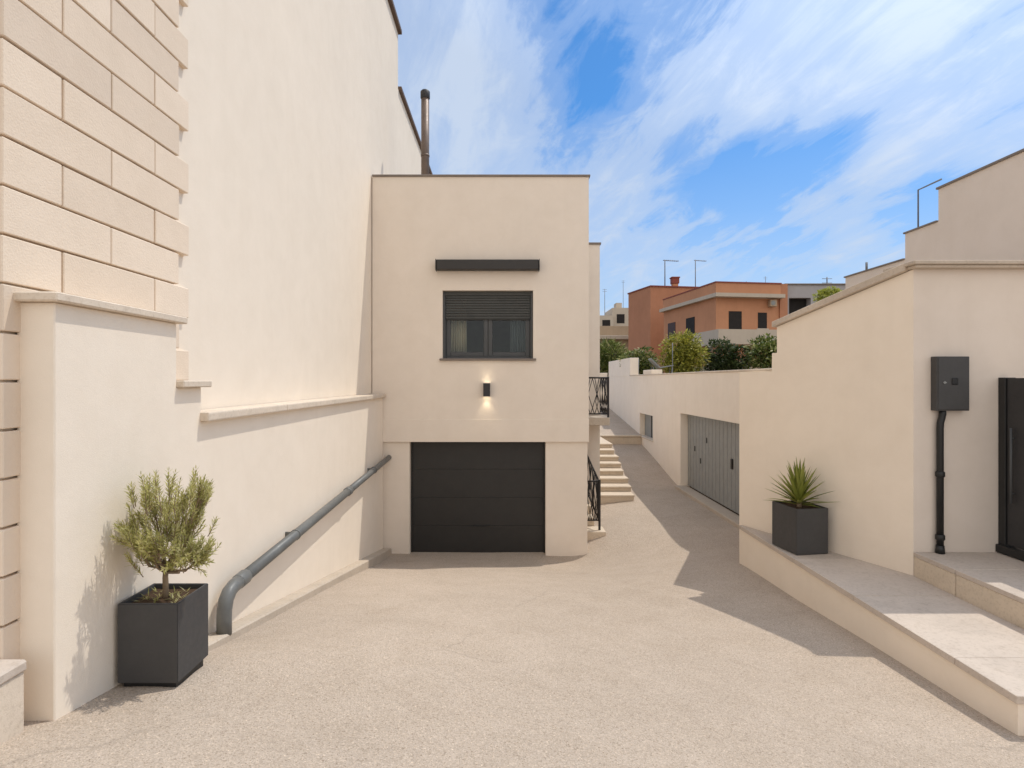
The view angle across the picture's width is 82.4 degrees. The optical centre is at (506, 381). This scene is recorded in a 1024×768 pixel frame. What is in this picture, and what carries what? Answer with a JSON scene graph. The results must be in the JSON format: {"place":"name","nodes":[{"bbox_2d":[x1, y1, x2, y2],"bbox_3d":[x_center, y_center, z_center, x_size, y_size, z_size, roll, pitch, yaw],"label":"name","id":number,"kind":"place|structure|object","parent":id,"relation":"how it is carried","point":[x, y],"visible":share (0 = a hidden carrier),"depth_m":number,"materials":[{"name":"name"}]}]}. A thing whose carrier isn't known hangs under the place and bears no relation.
{"place":"outdoors","nodes":[
{"label":"outdoors","id":0,"kind":"place"},
{"bbox_2d":[0,402,1023,767],"bbox_3d":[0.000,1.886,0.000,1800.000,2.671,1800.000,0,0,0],"label":"ground","id":1,"kind":"structure","parent":0,"point":[658,624],"depth_m":3.90,"materials":[{"name":"beige concrete"}]},
{"bbox_2d":[0,659,25,743],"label":"stone plinth","id":2,"kind":"structure","parent":1,"relation":"on","point":[11,698],"depth_m":2.71,"materials":[{"name":"beige stone"}]},
{"bbox_2d":[118,583,207,686],"bbox_3d":[-2.031,1.552,3.486,0.343,0.581,0.343,0,0,0],"label":"square planter","id":3,"kind":"object","parent":1,"relation":"on","point":[162,642],"visible":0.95,"depth_m":3.31,"materials":[{"name":"black plastic"}]},
{"bbox_2d":[134,586,189,602],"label":"weeds","id":4,"kind":"object","parent":3,"relation":"in","point":[172,597],"visible":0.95,"depth_m":3.48,"materials":[{"name":"green plant"}]},
{"bbox_2d":[110,465,221,597],"bbox_3d":[-1.939,0.895,3.397,0.576,0.812,0.540,0,0,0],"label":"olive tree","id":5,"kind":"object","parent":3,"relation":"in","point":[148,549],"visible":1,"depth_m":3.36,"materials":[{"name":"green plant"}]},
{"bbox_2d":[13,291,385,720],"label":"boundary wall","id":6,"kind":"structure","parent":1,"relation":"on","point":[110,406],"depth_m":3.46,"materials":[{"name":"beige paint"}]},
{"bbox_2d":[216,455,391,634],"bbox_3d":[-2.151,1.630,7.505,0.160,0.573,6.274,0,0,0],"label":"drain pipe","id":7,"kind":"object","parent":6,"relation":"attached to","point":[236,583],"visible":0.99,"depth_m":5.14,"materials":[{"name":"grey metal"}]},
{"bbox_2d":[0,0,432,658],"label":"tall building","id":8,"kind":"structure","parent":1,"relation":"on","point":[206,168],"depth_m":4.78,"materials":[{"name":"beige paint"}]},
{"bbox_2d":[208,548,390,650],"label":"kerb","id":9,"kind":"structure","parent":1,"relation":"on","point":[247,623],"depth_m":5.79,"materials":[{"name":"concrete"}]},
{"bbox_2d":[372,174,609,555],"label":"house","id":10,"kind":"structure","parent":1,"relation":"on","point":[471,468],"depth_m":10.60,"materials":[{"name":"paint"}]},
{"bbox_2d":[420,89,429,173],"bbox_3d":[-1.660,-4.730,12.000,0.196,2.460,0.196,0,0,0],"label":"flue pipe","id":11,"kind":"object","parent":10,"relation":"on","point":[425,99],"visible":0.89,"depth_m":11.93,"materials":[{"name":"metal"}]},
{"bbox_2d":[447,303,466,351],"bbox_3d":[-0.922,-0.950,10.980,0.364,1.300,0.083,0,0,0],"label":"curtain","id":12,"kind":"object","parent":10,"relation":"hanging from","point":[458,336],"visible":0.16,"depth_m":10.98,"materials":[{"name":"beige fabric"}]},
{"bbox_2d":[411,442,544,552],"bbox_3d":[-0.519,2.200,10.815,2.472,2.199,0.090,0,0,0],"label":"garage door","id":13,"kind":"structure","parent":10,"relation":"in","point":[473,497],"depth_m":10.80,"materials":[{"name":"paint"}]},
{"bbox_2d":[483,383,489,395],"bbox_3d":[-0.350,0.158,10.536,0.120,0.235,0.132,0,0,0],"label":"wall lamp","id":14,"kind":"object","parent":10,"relation":"attached to","point":[486,389],"visible":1,"depth_m":10.47,"materials":[{"name":"metal"}]},
{"bbox_2d":[435,259,539,271],"bbox_3d":[-0.333,-2.078,10.501,1.859,0.201,0.178,0,0,0],"label":"awning box","id":15,"kind":"object","parent":10,"relation":"attached to","point":[487,264],"visible":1,"depth_m":10.42,"materials":[{"name":"black plastic"}]},
{"bbox_2d":[439,291,535,360],"bbox_3d":[-0.332,-1.006,10.683,1.743,1.273,0.275,0,0,0],"label":"window","id":16,"kind":"structure","parent":10,"relation":"in","point":[488,316],"depth_m":10.72,"materials":[{"name":"metal"}]},
{"bbox_2d":[510,303,529,351],"bbox_3d":[0.273,-0.950,11.000,0.394,1.300,0.083,0,0,0],"label":"curtain","id":17,"kind":"object","parent":10,"relation":"hanging from","point":[517,336],"visible":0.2,"depth_m":11.00,"materials":[{"name":"grey fabric"}]},
{"bbox_2d":[589,377,608,417],"bbox_3d":[1.758,0.310,11.936,0.471,0.790,1.252,0,0,0],"label":"balcony railing","id":18,"kind":"object","parent":10,"relation":"attached to","point":[605,380],"visible":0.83,"depth_m":11.32,"materials":[{"name":"metal"}]},
{"bbox_2d":[587,504,605,540],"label":"entrance steps","id":19,"kind":"structure","parent":1,"relation":"on","point":[593,532],"depth_m":11.06,"materials":[{"name":"stone"}]},
{"bbox_2d":[587,454,600,529],"bbox_3d":[1.648,2.108,11.521,0.284,1.444,0.882,0,0,0],"label":"stair railing","id":20,"kind":"object","parent":19,"relation":"on","point":[597,486],"visible":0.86,"depth_m":11.10,"materials":[{"name":"metal"}]},
{"bbox_2d":[600,373,606,399],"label":"end wall","id":21,"kind":"structure","parent":1,"relation":"on","point":[603,374],"depth_m":26.00,"materials":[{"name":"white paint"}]},
{"bbox_2d":[600,303,627,325],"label":"distant flats","id":22,"kind":"structure","parent":1,"relation":"on","point":[617,315],"depth_m":91.00,"materials":[{"name":"beige paint"}]},
{"bbox_2d":[602,289,606,314],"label":"antenna","id":23,"kind":"object","parent":22,"relation":"on","point":[604,291],"visible":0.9,"depth_m":92.00,"materials":[{"name":"metal"}]},
{"bbox_2d":[602,320,609,325],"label":"window","id":24,"kind":"structure","parent":22,"relation":"in","point":[604,322],"depth_m":89.95,"materials":[{"name":"black glass"}]},
{"bbox_2d":[617,314,624,322],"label":"window","id":25,"kind":"structure","parent":22,"relation":"in","point":[620,317],"depth_m":90.94,"materials":[{"name":"black glass"}]},
{"bbox_2d":[600,326,627,375],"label":"tan building","id":26,"kind":"structure","parent":1,"relation":"on","point":[619,333],"depth_m":55.20,"materials":[{"name":"beige paint"}]},
{"bbox_2d":[600,337,627,376],"bbox_3d":[4.553,-0.809,27.692,2.559,2.733,2.342,0,0,0],"label":"arching shrub","id":27,"kind":"object","parent":1,"relation":"on","point":[605,359],"visible":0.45,"depth_m":27.26,"materials":[{"name":"green plant"}]},
{"bbox_2d":[600,435,640,503],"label":"alley stairs","id":28,"kind":"structure","parent":1,"relation":"on","point":[616,486],"depth_m":14.20,"materials":[{"name":"stone"}]},
{"bbox_2d":[616,346,658,374],"bbox_3d":[4.841,-0.382,21.543,1.510,1.876,1.278,0,0,38],"label":"shrub","id":29,"kind":"object","parent":1,"relation":"on","point":[645,364],"visible":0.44,"depth_m":21.30,"materials":[{"name":"green plant"}]},
{"bbox_2d":[648,358,673,372],"bbox_3d":[5.126,-0.099,19.400,0.748,1.297,0.400,0,0,0],"label":"garden chair","id":30,"kind":"object","parent":1,"relation":"on","point":[654,363],"visible":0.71,"depth_m":19.25,"materials":[{"name":"grey metal"}]},
{"bbox_2d":[627,277,696,372],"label":"orange block","id":31,"kind":"structure","parent":1,"relation":"on","point":[645,321],"depth_m":46.50,"materials":[{"name":"orange paint"}]},
{"bbox_2d":[663,260,678,285],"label":"antenna","id":32,"kind":"object","parent":31,"relation":"on","point":[664,268],"visible":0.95,"depth_m":46.98,"materials":[{"name":"metal"}]},
{"bbox_2d":[694,260,704,286],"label":"antenna","id":33,"kind":"object","parent":31,"relation":"on","point":[695,270],"visible":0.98,"depth_m":46.97,"materials":[{"name":"metal"}]},
{"bbox_2d":[658,328,711,372],"bbox_3d":[5.960,-0.620,20.012,1.684,2.352,1.820,0,0,-34],"label":"round bush","id":34,"kind":"object","parent":1,"relation":"on","point":[686,353],"visible":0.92,"depth_m":19.64,"materials":[{"name":"green plant"}]},
{"bbox_2d":[609,358,771,527],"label":"garden wall","id":35,"kind":"structure","parent":1,"relation":"on","point":[685,425],"depth_m":13.63,"materials":[{"name":"paint"}]},
{"bbox_2d":[641,414,652,441],"bbox_3d":[4.287,1.371,17.575,0.225,0.738,1.750,0,0,0],"label":"window","id":36,"kind":"structure","parent":35,"relation":"in","point":[648,435],"depth_m":17.80,"materials":[{"name":"grey metal"}]},
{"bbox_2d":[688,415,738,513],"bbox_3d":[4.367,1.638,12.191,0.065,1.725,3.778,0,0,0],"label":"garage door","id":37,"kind":"structure","parent":35,"relation":"in","point":[713,444],"depth_m":12.20,"materials":[{"name":"grey metal"}]},
{"bbox_2d":[694,336,751,371],"bbox_3d":[7.974,-0.556,21.345,2.035,2.229,1.756,0,0,-37],"label":"dark shrub","id":38,"kind":"object","parent":1,"relation":"on","point":[720,361],"visible":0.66,"depth_m":20.96,"materials":[{"name":"green plant"}]},
{"bbox_2d":[659,281,787,372],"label":"orange house","id":39,"kind":"structure","parent":1,"relation":"on","point":[739,313],"depth_m":35.42,"materials":[{"name":"orange paint"}]},
{"bbox_2d":[668,322,675,339],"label":"window","id":40,"kind":"structure","parent":39,"relation":"in","point":[671,326],"depth_m":41.12,"materials":[{"name":"grey glass"}]},
{"bbox_2d":[686,317,694,334],"bbox_3d":[12.076,-3.600,38.301,0.080,1.100,1.213,0,0,-8],"label":"window","id":41,"kind":"structure","parent":39,"relation":"in","point":[690,322],"depth_m":38.10,"materials":[{"name":"black glass"}]},
{"bbox_2d":[729,311,741,328],"bbox_3d":[13.778,-3.600,35.220,0.832,1.200,0.080,0,0,-10],"label":"window","id":42,"kind":"structure","parent":39,"relation":"in","point":[735,317],"depth_m":35.18,"materials":[{"name":"black glass"}]},
{"bbox_2d":[756,313,768,329],"bbox_3d":[15.546,-3.635,35.496,0.782,1.030,0.130,0,0,-10],"label":"window","id":43,"kind":"structure","parent":39,"relation":"in","point":[762,317],"depth_m":35.48,"materials":[{"name":"black glass"}]},
{"bbox_2d":[768,300,776,306],"bbox_3d":[16.100,-4.700,35.367,0.400,0.400,0.365,0,0,0],"label":"air conditioner","id":44,"kind":"object","parent":39,"relation":"attached to","point":[772,303],"visible":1,"depth_m":35.20,"materials":[{"name":"grey metal"}]},
{"bbox_2d":[739,333,776,369],"bbox_3d":[9.305,-0.576,20.409,2.162,2.267,1.602,0,0,0],"label":"leafy shrub","id":45,"kind":"object","parent":1,"relation":"on","point":[763,350],"visible":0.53,"depth_m":20.30,"materials":[{"name":"green plant"}]},
{"bbox_2d":[785,283,844,313],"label":"grey building","id":46,"kind":"structure","parent":1,"relation":"on","point":[800,296],"depth_m":36.20,"materials":[{"name":"paint"}]},
{"bbox_2d":[812,285,841,301],"bbox_3d":[7.739,-0.860,13.927,0.813,2.820,0.844,0,0,-39],"label":"lime bush","id":47,"kind":"object","parent":1,"relation":"on","point":[821,294],"visible":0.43,"depth_m":13.84,"materials":[{"name":"green plant"}]},
{"bbox_2d":[739,148,1023,575],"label":"corner building","id":48,"kind":"structure","parent":1,"relation":"on","point":[838,397],"depth_m":6.28,"materials":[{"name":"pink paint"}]},
{"bbox_2d":[935,411,945,553],"bbox_3d":[4.341,1.008,5.845,0.099,1.423,0.086,0,0,0],"label":"conduit pipe","id":49,"kind":"object","parent":48,"relation":"attached to","point":[939,534],"visible":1,"depth_m":5.82,"materials":[{"name":"black plastic"}]},
{"bbox_2d":[931,356,968,410],"bbox_3d":[4.435,0.025,5.838,0.326,0.540,0.101,0,0,0],"label":"meter box","id":50,"kind":"object","parent":48,"relation":"attached to","point":[949,383],"visible":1,"depth_m":5.80,"materials":[{"name":"black plastic"}]},
{"bbox_2d":[938,358,968,409],"bbox_3d":[4.437,0.025,5.802,0.303,0.516,0.006,0,0,0],"label":"door","id":51,"kind":"structure","parent":50,"relation":"in","point":[950,397],"depth_m":5.80,"materials":[{"name":"grey metal"}]},
{"bbox_2d":[996,378,1023,560],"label":"metal door","id":52,"kind":"structure","parent":48,"relation":"attached to","point":[1010,467],"depth_m":5.74,"materials":[{"name":"paint"}]},
{"bbox_2d":[739,525,1023,735],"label":"stone ledge","id":53,"kind":"object","parent":1,"relation":"on","point":[969,654],"visible":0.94,"depth_m":4.94,"materials":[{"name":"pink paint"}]},
{"bbox_2d":[772,500,827,554],"bbox_3d":[3.422,1.700,6.830,0.395,0.520,0.460,0,0,-9],"label":"square planter","id":54,"kind":"object","parent":53,"relation":"on","point":[802,530],"visible":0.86,"depth_m":6.62,"materials":[{"name":"black plastic"}]},
{"bbox_2d":[767,458,832,507],"bbox_3d":[3.358,1.196,6.805,0.656,0.629,0.782,0,0,-29],"label":"yucca","id":55,"kind":"object","parent":54,"relation":"on","point":[797,490],"visible":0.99,"depth_m":6.78,"materials":[{"name":"green plant"}]},
{"bbox_2d":[914,552,1023,628],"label":"step","id":56,"kind":"object","parent":53,"relation":"on","point":[992,583],"visible":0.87,"depth_m":5.29,"materials":[{"name":"stone"}]},
{"bbox_2d":[600,403,641,435],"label":"path","id":57,"kind":"structure","parent":0,"point":[618,425],"depth_m":19.54,"materials":[{"name":"beige concrete"}]},
{"bbox_2d":[672,343,672,372],"bbox_3d":[4.350,-0.600,15.300,0.020,0.800,0.017,0,0,0],"label":"fence post","id":58,"kind":"object","parent":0,"point":[672,357],"visible":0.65,"depth_m":15.29,"materials":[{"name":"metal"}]},
{"bbox_2d":[393,0,1023,314],"label":"sky","id":59,"kind":"structure","parent":0,"point":[782,141],"materials":[{"name":"blue"}]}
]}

